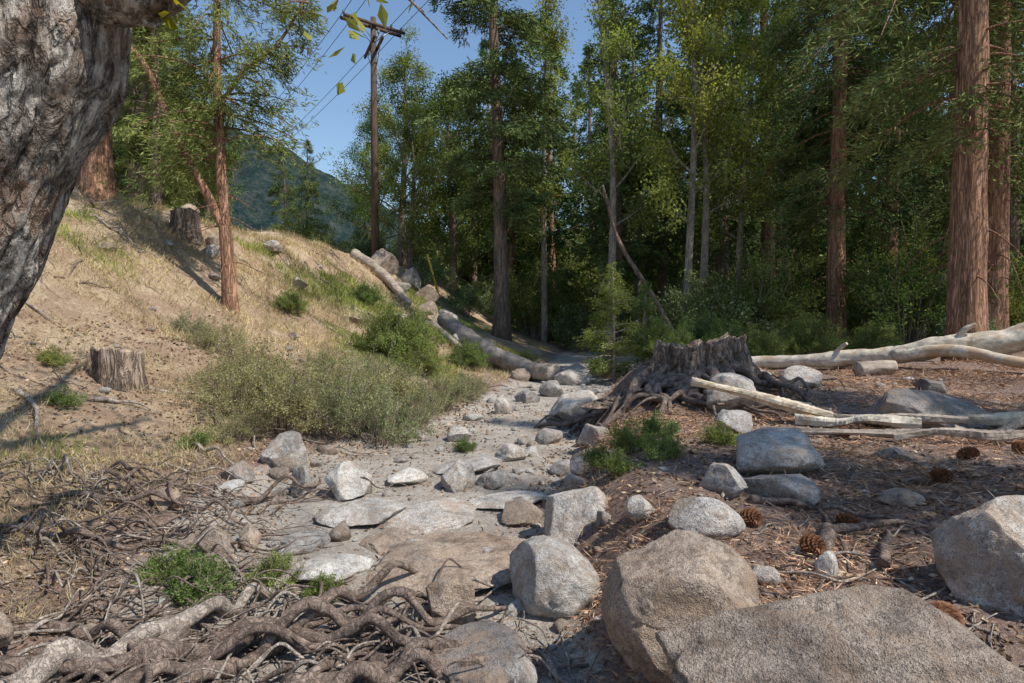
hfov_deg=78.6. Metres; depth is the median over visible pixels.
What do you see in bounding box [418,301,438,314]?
boulder
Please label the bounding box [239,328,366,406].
sage shrub
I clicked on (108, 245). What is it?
boulder
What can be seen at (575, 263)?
understory shrub
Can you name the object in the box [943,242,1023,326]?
understory shrub
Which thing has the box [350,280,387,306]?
green shrub
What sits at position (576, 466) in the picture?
boulder
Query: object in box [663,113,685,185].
conifer tree
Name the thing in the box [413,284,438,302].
boulder
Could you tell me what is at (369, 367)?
sage shrub
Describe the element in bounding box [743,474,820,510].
boulder
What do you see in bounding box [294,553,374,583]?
boulder
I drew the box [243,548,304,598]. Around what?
green weed
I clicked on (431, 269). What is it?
guy wire guard
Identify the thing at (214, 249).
boulder
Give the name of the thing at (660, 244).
conifer tree
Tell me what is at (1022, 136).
conifer tree
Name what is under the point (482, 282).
understory shrub
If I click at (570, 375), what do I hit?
boulder
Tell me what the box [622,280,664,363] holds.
cedar sapling
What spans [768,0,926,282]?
conifer tree
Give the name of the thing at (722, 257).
broadleaf tree
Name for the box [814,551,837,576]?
boulder
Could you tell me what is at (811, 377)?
boulder
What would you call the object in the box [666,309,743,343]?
green shrub
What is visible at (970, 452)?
pine cone
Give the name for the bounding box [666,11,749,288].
conifer tree
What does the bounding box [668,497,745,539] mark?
boulder
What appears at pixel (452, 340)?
fallen log
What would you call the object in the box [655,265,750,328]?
understory shrub
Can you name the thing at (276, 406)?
sage shrub
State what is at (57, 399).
green weed
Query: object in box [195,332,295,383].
sage shrub
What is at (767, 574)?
boulder
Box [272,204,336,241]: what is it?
understory shrub
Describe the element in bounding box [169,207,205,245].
tree stump
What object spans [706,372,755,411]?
boulder
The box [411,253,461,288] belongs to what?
understory shrub
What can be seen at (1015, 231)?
conifer tree
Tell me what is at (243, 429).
sage shrub
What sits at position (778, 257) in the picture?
conifer tree
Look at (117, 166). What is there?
pine tree
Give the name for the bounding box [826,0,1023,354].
cedar tree
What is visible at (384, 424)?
sage shrub
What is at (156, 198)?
pine tree
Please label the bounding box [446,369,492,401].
sage shrub
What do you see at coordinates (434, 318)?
boulder
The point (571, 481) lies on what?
boulder
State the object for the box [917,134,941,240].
conifer tree
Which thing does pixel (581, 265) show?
understory shrub
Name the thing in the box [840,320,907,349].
green shrub
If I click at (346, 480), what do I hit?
boulder
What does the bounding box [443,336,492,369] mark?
green shrub
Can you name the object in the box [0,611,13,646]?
boulder
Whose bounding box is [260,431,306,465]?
boulder
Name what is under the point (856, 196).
broadleaf tree
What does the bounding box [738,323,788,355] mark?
green shrub
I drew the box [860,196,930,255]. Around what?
understory shrub
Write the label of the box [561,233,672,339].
understory shrub
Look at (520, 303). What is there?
understory shrub
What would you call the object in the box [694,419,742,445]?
green weed
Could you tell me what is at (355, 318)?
boulder
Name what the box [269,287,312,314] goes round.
green shrub
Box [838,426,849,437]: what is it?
pine cone
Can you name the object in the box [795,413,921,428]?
split timber
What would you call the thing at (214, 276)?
boulder
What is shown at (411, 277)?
boulder
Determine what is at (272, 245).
boulder
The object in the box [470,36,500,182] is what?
conifer tree
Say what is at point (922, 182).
conifer tree
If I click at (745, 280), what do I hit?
understory shrub
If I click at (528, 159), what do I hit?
conifer tree
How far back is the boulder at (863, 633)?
1.89 m
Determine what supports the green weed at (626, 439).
on the ground at (74, 306)
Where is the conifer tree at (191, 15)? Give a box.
[163,9,205,216]
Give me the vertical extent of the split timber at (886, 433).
0.129 m
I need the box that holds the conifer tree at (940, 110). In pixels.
[923,94,946,153]
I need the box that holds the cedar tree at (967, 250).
[783,0,1023,361]
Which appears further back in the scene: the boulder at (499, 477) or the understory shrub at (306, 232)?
the understory shrub at (306, 232)
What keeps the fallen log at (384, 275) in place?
on the ground at (74, 306)
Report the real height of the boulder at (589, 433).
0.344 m
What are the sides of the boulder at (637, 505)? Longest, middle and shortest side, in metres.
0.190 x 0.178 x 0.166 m
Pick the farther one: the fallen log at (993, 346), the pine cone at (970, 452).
the fallen log at (993, 346)
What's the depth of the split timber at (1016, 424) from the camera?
5.87 m
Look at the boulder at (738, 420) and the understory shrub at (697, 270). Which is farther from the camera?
the understory shrub at (697, 270)
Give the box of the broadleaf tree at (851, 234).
[790,106,876,263]
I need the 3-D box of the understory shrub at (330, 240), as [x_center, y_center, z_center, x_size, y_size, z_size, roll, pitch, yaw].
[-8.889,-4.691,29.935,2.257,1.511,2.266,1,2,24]
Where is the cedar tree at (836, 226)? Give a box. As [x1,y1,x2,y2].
[716,0,952,347]
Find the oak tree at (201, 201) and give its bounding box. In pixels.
[162,96,249,221]
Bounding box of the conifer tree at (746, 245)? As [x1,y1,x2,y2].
[678,57,760,283]
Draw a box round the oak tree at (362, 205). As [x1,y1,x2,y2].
[320,83,427,238]
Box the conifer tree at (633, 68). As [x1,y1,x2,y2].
[595,13,683,312]
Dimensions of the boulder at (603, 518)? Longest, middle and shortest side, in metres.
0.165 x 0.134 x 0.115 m
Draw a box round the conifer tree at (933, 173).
[872,89,942,277]
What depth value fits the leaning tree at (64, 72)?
2.46 m
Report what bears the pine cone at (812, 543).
on the ground at (74, 306)
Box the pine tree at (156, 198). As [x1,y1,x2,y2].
[111,4,226,208]
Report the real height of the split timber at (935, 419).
0.151 m
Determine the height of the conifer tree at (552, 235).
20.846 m
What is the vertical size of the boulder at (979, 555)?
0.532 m
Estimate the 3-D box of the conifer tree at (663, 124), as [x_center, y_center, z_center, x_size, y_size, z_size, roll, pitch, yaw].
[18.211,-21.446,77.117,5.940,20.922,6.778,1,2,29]
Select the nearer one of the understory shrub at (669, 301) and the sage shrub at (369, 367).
the sage shrub at (369, 367)
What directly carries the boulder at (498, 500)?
on the ground at (74, 306)
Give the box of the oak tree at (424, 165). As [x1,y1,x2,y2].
[351,95,456,268]
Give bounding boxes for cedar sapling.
[572,262,648,383]
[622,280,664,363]
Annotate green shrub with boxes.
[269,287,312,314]
[349,300,449,363]
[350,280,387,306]
[393,339,449,375]
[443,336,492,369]
[512,349,541,362]
[627,315,702,359]
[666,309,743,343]
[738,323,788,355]
[760,309,848,354]
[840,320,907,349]
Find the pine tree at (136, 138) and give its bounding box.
[112,13,216,208]
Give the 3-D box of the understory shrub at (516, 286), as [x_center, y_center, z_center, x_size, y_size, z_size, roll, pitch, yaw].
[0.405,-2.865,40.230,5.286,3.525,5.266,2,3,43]
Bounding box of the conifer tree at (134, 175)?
[112,9,201,205]
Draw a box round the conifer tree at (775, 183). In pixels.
[731,0,826,278]
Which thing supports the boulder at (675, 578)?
on the ground at (74, 306)
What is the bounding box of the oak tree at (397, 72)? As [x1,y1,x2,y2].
[326,16,468,266]
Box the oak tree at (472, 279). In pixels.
[424,74,522,287]
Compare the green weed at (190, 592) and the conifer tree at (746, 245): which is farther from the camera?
the conifer tree at (746, 245)
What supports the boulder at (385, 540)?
on the ground at (74, 306)
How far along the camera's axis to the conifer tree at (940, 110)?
71.49 m
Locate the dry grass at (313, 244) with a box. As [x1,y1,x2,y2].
[0,185,550,624]
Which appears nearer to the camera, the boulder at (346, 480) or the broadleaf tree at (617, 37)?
the boulder at (346, 480)
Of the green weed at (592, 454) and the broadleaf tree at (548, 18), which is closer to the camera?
the green weed at (592, 454)
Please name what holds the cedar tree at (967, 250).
on the ground at (74, 306)
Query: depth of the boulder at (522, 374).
16.30 m
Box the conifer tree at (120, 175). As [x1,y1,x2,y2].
[113,122,124,199]
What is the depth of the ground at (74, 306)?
6.52 m
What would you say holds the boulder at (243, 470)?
on the ground at (74, 306)
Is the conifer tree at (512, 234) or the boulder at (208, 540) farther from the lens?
the conifer tree at (512, 234)
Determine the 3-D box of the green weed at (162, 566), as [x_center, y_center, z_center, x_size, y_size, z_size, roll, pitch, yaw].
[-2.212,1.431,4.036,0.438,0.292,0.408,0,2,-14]
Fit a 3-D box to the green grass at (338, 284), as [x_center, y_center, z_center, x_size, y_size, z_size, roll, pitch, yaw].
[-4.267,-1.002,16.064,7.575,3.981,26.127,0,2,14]
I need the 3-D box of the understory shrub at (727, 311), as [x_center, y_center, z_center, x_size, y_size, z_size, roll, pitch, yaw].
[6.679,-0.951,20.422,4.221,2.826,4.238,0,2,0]
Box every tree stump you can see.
[89,346,148,391]
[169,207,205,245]
[534,332,845,446]
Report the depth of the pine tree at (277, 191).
45.56 m
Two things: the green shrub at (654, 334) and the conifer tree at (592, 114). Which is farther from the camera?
the conifer tree at (592, 114)
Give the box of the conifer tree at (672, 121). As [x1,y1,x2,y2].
[647,92,688,243]
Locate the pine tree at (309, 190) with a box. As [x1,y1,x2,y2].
[291,139,331,234]
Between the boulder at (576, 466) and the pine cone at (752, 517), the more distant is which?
the boulder at (576, 466)
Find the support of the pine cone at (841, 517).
on the ground at (74, 306)
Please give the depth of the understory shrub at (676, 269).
46.13 m
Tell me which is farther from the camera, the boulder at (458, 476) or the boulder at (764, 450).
the boulder at (458, 476)
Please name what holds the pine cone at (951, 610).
on the ground at (74, 306)
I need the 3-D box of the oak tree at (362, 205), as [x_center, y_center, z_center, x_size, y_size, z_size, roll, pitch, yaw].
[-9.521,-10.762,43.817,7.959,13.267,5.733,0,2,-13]
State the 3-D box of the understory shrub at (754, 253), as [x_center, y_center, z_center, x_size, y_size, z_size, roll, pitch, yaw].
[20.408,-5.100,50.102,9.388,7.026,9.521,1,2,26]
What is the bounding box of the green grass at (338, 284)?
[0,202,548,517]
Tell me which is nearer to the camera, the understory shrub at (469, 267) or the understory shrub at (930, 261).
the understory shrub at (930, 261)
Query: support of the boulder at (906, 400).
on the ground at (74, 306)
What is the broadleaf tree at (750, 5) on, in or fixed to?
on the ground at (74, 306)
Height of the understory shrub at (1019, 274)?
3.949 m
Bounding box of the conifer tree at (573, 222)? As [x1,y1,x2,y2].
[554,40,631,296]
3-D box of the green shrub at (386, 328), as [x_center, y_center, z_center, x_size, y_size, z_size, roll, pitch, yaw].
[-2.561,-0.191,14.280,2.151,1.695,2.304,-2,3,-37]
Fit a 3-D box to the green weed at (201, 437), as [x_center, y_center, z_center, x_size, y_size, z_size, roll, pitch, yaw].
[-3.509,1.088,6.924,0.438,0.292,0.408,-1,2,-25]
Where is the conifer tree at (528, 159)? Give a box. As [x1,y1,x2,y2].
[507,95,537,264]
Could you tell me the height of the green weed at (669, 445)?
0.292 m
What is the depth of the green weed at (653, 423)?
5.77 m
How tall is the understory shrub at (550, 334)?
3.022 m
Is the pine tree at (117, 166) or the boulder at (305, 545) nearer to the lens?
the boulder at (305, 545)
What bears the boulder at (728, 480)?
on the ground at (74, 306)
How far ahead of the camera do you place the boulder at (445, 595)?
3.49 m
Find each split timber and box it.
[691,377,833,417]
[792,427,933,437]
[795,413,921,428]
[833,413,968,423]
[893,428,1023,441]
[954,417,1023,430]
[957,411,1023,424]
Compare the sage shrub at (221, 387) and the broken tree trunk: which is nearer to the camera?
the sage shrub at (221, 387)
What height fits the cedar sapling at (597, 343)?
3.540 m
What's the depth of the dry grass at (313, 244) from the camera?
11.02 m
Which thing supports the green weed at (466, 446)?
on the ground at (74, 306)
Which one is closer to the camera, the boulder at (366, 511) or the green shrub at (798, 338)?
the boulder at (366, 511)
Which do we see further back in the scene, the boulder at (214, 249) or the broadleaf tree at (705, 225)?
the broadleaf tree at (705, 225)
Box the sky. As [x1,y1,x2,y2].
[141,0,1023,228]
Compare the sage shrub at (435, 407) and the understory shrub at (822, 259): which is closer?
the sage shrub at (435, 407)
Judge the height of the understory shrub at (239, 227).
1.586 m
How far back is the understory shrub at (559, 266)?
50.11 m
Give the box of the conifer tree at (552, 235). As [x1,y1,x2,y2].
[516,35,595,331]
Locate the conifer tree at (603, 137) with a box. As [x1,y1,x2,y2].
[595,73,634,238]
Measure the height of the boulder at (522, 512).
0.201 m
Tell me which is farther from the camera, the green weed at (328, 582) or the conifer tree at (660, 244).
the conifer tree at (660, 244)
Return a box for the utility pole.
[340,9,404,256]
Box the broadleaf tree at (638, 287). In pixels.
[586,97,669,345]
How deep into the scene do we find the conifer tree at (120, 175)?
54.20 m
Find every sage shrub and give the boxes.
[158,308,220,335]
[165,328,297,416]
[183,316,254,355]
[189,397,277,445]
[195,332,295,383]
[210,357,354,434]
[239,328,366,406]
[264,340,414,438]
[296,341,354,373]
[319,336,427,418]
[326,380,441,446]
[335,332,421,390]
[374,380,450,428]
[407,351,477,412]
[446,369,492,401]
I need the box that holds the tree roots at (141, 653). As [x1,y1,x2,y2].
[0,454,959,682]
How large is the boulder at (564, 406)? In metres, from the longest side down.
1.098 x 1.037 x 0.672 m
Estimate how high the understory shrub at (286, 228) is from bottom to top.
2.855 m
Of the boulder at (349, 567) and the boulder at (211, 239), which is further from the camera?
the boulder at (211, 239)
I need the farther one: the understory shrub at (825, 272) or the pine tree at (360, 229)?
the pine tree at (360, 229)
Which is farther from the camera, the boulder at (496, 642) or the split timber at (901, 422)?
the split timber at (901, 422)
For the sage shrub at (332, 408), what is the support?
on the ground at (74, 306)
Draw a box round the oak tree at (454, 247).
[397,68,516,292]
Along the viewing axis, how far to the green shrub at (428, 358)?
13.43 m
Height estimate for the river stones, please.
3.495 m
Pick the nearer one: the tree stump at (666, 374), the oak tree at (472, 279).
the tree stump at (666, 374)
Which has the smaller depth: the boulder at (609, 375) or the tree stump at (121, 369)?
the tree stump at (121, 369)
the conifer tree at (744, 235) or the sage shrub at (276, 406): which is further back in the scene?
the conifer tree at (744, 235)
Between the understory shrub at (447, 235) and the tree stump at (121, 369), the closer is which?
the tree stump at (121, 369)
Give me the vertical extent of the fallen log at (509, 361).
1.919 m
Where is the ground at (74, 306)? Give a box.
[0,188,1023,682]
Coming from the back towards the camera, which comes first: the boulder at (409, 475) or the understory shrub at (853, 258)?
the understory shrub at (853, 258)
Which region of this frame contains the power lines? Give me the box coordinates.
[230,0,428,251]
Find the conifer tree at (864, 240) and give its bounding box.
[849,132,917,271]
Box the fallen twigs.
[0,198,1023,648]
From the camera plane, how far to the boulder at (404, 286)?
24.83 m
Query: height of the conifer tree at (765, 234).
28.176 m
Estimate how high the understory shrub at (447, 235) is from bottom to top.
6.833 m
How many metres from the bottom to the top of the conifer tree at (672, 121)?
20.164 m
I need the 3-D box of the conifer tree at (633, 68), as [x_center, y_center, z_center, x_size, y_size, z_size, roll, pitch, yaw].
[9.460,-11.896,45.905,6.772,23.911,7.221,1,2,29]
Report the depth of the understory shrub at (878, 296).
18.97 m
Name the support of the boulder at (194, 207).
on the ground at (74, 306)
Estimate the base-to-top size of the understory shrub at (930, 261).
4.483 m
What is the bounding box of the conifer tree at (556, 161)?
[540,88,569,215]
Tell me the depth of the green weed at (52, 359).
7.58 m
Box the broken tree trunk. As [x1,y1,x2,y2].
[76,130,116,199]
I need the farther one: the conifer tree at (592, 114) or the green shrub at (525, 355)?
the conifer tree at (592, 114)
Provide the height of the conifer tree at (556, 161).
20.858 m
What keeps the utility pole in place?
on the ground at (74, 306)
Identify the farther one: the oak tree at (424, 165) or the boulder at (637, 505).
the oak tree at (424, 165)
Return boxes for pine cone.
[740,507,762,526]
[799,533,826,556]
[835,512,860,523]
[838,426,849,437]
[928,467,953,483]
[929,600,964,625]
[956,446,980,459]
[1011,440,1023,453]
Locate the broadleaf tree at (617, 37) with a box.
[550,0,674,362]
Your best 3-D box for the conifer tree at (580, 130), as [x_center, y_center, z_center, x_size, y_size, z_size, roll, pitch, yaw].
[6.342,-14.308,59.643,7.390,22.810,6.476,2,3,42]
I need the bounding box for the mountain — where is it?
[114,126,426,260]
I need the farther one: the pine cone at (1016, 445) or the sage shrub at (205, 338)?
the sage shrub at (205, 338)
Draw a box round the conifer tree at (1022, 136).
[1017,54,1023,252]
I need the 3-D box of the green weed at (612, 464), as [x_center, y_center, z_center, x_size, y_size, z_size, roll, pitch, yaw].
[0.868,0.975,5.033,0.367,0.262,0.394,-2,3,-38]
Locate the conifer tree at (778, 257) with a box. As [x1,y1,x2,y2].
[753,66,826,282]
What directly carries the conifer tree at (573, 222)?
on the ground at (74, 306)
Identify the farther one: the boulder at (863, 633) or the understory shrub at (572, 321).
the understory shrub at (572, 321)
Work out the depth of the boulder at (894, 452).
5.18 m
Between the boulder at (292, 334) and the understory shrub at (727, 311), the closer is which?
the boulder at (292, 334)
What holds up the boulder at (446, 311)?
on the ground at (74, 306)
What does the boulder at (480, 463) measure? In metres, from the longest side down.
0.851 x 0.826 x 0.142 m
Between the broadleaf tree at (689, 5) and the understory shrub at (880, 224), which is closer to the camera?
the broadleaf tree at (689, 5)
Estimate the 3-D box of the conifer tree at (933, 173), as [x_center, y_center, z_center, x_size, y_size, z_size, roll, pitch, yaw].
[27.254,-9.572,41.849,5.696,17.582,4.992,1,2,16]
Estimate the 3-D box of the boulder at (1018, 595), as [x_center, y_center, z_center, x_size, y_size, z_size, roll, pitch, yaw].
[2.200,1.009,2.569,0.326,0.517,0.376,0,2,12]
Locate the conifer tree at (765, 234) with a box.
[690,0,826,280]
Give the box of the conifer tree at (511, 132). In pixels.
[413,0,578,341]
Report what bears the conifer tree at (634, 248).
on the ground at (74, 306)
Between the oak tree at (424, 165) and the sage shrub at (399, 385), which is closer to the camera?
the sage shrub at (399, 385)
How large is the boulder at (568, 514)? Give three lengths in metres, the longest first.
0.613 x 0.508 x 0.476 m
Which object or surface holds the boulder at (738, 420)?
on the ground at (74, 306)
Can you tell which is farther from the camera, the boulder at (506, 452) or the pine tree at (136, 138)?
the pine tree at (136, 138)
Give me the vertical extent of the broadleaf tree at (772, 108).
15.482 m
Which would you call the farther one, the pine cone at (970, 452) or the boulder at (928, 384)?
the boulder at (928, 384)
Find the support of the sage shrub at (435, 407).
on the ground at (74, 306)
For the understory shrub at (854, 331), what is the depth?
23.83 m
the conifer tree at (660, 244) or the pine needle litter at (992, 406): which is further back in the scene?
the conifer tree at (660, 244)
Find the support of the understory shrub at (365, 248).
on the ground at (74, 306)
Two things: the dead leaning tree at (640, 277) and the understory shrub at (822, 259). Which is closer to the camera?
the dead leaning tree at (640, 277)
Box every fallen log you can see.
[350,249,411,305]
[433,323,480,367]
[437,312,561,380]
[751,322,1023,368]
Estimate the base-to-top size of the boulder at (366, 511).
0.138 m
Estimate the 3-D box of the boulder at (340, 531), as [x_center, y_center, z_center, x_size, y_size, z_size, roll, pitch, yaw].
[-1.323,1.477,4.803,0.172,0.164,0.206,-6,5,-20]
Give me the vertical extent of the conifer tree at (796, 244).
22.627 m
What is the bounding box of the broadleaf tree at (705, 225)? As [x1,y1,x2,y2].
[639,0,777,311]
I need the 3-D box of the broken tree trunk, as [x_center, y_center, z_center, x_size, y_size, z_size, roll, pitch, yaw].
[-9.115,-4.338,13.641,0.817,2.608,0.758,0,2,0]
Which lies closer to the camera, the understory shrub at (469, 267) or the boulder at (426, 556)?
the boulder at (426, 556)
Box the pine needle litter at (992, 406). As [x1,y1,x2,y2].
[540,357,1023,682]
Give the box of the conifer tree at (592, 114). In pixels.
[566,43,631,245]
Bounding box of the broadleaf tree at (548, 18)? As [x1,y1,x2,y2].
[483,0,608,343]
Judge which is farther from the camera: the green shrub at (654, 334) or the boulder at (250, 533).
the green shrub at (654, 334)
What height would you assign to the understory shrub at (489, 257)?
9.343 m
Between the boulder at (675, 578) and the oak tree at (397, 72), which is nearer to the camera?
the boulder at (675, 578)
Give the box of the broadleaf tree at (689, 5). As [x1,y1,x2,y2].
[628,0,774,312]
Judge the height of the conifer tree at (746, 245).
18.314 m
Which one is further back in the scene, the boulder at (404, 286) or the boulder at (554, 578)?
the boulder at (404, 286)
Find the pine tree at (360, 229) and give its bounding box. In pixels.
[342,143,387,246]
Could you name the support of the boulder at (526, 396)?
on the ground at (74, 306)
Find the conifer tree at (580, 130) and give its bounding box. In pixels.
[553,71,601,261]
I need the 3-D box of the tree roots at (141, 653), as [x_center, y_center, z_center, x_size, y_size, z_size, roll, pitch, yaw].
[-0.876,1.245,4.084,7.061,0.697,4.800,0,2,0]
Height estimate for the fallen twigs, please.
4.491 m
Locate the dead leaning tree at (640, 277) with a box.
[601,185,673,331]
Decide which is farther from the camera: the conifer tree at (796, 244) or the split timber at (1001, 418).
the conifer tree at (796, 244)
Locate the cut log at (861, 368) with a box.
[852,360,897,375]
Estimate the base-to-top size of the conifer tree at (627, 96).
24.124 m
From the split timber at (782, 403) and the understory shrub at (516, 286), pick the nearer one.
the split timber at (782, 403)
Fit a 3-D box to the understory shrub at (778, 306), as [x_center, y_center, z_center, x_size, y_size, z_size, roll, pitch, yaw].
[8.528,-1.548,20.580,4.184,3.974,4.231,-2,3,-42]
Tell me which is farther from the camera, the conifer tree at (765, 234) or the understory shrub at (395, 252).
the understory shrub at (395, 252)
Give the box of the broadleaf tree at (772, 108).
[735,0,823,283]
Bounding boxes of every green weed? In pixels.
[33,344,76,366]
[38,384,91,408]
[130,540,206,586]
[158,551,241,608]
[175,427,216,450]
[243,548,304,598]
[299,570,344,602]
[451,434,477,452]
[578,440,614,470]
[594,447,643,479]
[602,416,661,455]
[635,408,682,437]
[638,428,688,462]
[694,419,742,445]
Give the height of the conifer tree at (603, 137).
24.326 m
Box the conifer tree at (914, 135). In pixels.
[815,0,956,273]
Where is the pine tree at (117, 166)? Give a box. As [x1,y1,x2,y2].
[113,82,192,211]
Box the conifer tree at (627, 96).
[613,61,640,237]
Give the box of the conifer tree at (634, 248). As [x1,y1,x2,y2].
[571,0,673,347]
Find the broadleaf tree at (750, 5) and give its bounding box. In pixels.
[681,0,803,284]
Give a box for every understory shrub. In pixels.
[202,213,243,229]
[269,221,308,232]
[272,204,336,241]
[308,229,353,251]
[337,235,361,252]
[341,229,393,257]
[383,230,432,266]
[394,209,491,279]
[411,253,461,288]
[418,233,493,277]
[428,174,568,285]
[441,278,493,315]
[460,268,526,313]
[481,253,589,339]
[481,263,557,295]
[486,272,555,321]
[521,291,581,341]
[530,211,598,272]
[538,252,586,305]
[546,299,624,351]
[559,238,605,296]
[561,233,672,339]
[561,244,600,287]
[569,283,648,340]
[653,268,783,338]
[654,244,696,289]
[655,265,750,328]
[661,278,696,331]
[668,261,747,292]
[708,252,768,289]
[709,236,841,337]
[726,264,809,329]
[734,239,812,281]
[754,229,869,336]
[776,253,848,282]
[795,255,854,329]
[808,205,1023,345]
[846,236,879,268]
[847,221,947,343]
[848,309,866,339]
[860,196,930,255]
[871,218,937,277]
[922,264,1023,328]
[925,312,1001,336]
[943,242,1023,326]
[1009,246,1023,297]
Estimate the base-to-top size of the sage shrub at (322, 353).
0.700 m
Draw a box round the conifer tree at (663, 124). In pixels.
[641,94,673,196]
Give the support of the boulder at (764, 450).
on the ground at (74, 306)
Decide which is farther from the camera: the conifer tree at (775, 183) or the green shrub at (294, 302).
the conifer tree at (775, 183)
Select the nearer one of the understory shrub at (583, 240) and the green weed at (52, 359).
the green weed at (52, 359)
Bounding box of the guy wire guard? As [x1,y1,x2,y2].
[426,254,440,298]
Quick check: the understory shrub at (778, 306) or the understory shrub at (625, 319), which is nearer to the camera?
the understory shrub at (778, 306)
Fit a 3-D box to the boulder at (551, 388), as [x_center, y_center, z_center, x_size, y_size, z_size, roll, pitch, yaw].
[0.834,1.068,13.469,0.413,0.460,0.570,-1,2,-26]
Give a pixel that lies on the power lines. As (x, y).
(344, 87)
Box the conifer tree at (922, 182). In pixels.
[868,0,1023,276]
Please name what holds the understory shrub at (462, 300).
on the ground at (74, 306)
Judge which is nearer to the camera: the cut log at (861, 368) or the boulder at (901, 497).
the boulder at (901, 497)
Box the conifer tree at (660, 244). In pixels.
[606,0,732,322]
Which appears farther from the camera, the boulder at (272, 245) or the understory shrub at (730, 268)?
the understory shrub at (730, 268)
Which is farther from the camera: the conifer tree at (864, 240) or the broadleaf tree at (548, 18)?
the conifer tree at (864, 240)
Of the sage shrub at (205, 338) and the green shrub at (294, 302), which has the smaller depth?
the sage shrub at (205, 338)
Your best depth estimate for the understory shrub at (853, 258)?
52.05 m
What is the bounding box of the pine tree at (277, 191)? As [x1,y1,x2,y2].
[264,141,298,231]
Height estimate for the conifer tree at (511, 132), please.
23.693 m
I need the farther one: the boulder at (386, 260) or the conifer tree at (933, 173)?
the conifer tree at (933, 173)
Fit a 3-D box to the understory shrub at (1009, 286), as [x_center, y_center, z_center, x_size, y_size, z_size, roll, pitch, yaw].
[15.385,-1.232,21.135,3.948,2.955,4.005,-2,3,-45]
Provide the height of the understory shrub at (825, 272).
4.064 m
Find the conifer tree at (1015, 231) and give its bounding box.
[912,0,1023,289]
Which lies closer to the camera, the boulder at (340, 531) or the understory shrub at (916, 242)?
the boulder at (340, 531)
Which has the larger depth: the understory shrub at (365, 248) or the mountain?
the mountain
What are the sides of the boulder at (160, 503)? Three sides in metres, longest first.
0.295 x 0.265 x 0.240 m
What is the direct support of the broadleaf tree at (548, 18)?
on the ground at (74, 306)
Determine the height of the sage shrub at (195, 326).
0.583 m
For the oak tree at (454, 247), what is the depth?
32.97 m
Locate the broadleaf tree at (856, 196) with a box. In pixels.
[823,122,874,237]
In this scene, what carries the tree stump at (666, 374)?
on the ground at (74, 306)
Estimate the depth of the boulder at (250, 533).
4.56 m
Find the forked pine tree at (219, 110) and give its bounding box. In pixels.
[73,0,332,314]
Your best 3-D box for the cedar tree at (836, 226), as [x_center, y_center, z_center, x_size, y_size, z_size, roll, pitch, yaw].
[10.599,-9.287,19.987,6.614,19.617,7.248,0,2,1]
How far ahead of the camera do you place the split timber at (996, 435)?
5.56 m
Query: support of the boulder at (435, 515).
on the ground at (74, 306)
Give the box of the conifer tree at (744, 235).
[710,104,759,274]
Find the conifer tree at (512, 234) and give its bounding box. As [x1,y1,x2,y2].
[472,55,549,307]
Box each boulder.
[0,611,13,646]
[97,242,116,251]
[149,487,184,510]
[181,204,199,212]
[196,525,237,554]
[200,244,219,258]
[205,235,219,257]
[209,272,220,280]
[221,460,254,483]
[239,523,261,550]
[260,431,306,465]
[263,240,282,251]
[277,529,330,555]
[288,331,299,339]
[291,464,313,497]
[292,276,307,288]
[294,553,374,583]
[314,497,407,527]
[325,460,373,501]
[329,520,351,541]
[349,316,361,323]
[359,527,416,555]
[366,532,525,602]
[371,248,398,275]
[374,497,476,533]
[387,467,427,484]
[397,282,410,291]
[400,267,420,290]
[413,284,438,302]
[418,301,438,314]
[425,573,476,624]
[426,313,452,320]
[431,455,501,473]
[433,620,529,682]
[439,309,457,319]
[441,458,475,492]
[446,426,471,441]
[469,490,544,509]
[476,470,507,487]
[494,397,509,413]
[495,443,529,461]
[501,499,542,525]
[509,368,530,381]
[509,535,600,619]
[514,389,539,402]
[535,428,562,444]
[539,380,563,396]
[544,486,607,544]
[546,390,597,421]
[554,363,590,385]
[564,473,585,490]
[569,447,591,476]
[579,424,608,446]
[589,363,619,378]
[596,511,610,528]
[601,529,762,682]
[626,494,654,520]
[655,584,1023,682]
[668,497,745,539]
[699,463,747,497]
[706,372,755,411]
[714,409,752,433]
[736,427,824,474]
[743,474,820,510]
[751,564,780,585]
[779,365,822,387]
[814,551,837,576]
[860,388,989,429]
[874,447,913,460]
[877,488,925,507]
[912,378,946,393]
[929,495,1023,616]
[1012,576,1023,604]
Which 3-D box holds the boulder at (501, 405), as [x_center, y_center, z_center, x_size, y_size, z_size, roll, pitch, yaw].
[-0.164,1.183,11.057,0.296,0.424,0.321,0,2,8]
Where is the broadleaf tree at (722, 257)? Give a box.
[656,0,794,279]
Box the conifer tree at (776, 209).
[748,74,825,264]
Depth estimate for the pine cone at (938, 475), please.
4.21 m
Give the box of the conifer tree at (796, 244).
[768,0,928,292]
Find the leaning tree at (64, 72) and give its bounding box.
[0,0,447,359]
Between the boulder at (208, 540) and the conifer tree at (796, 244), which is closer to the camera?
the boulder at (208, 540)
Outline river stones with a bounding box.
[9,234,1012,682]
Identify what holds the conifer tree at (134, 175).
on the ground at (74, 306)
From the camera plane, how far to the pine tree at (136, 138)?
20.61 m
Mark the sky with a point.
(335, 128)
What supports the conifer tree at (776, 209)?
on the ground at (74, 306)
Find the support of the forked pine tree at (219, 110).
on the ground at (74, 306)

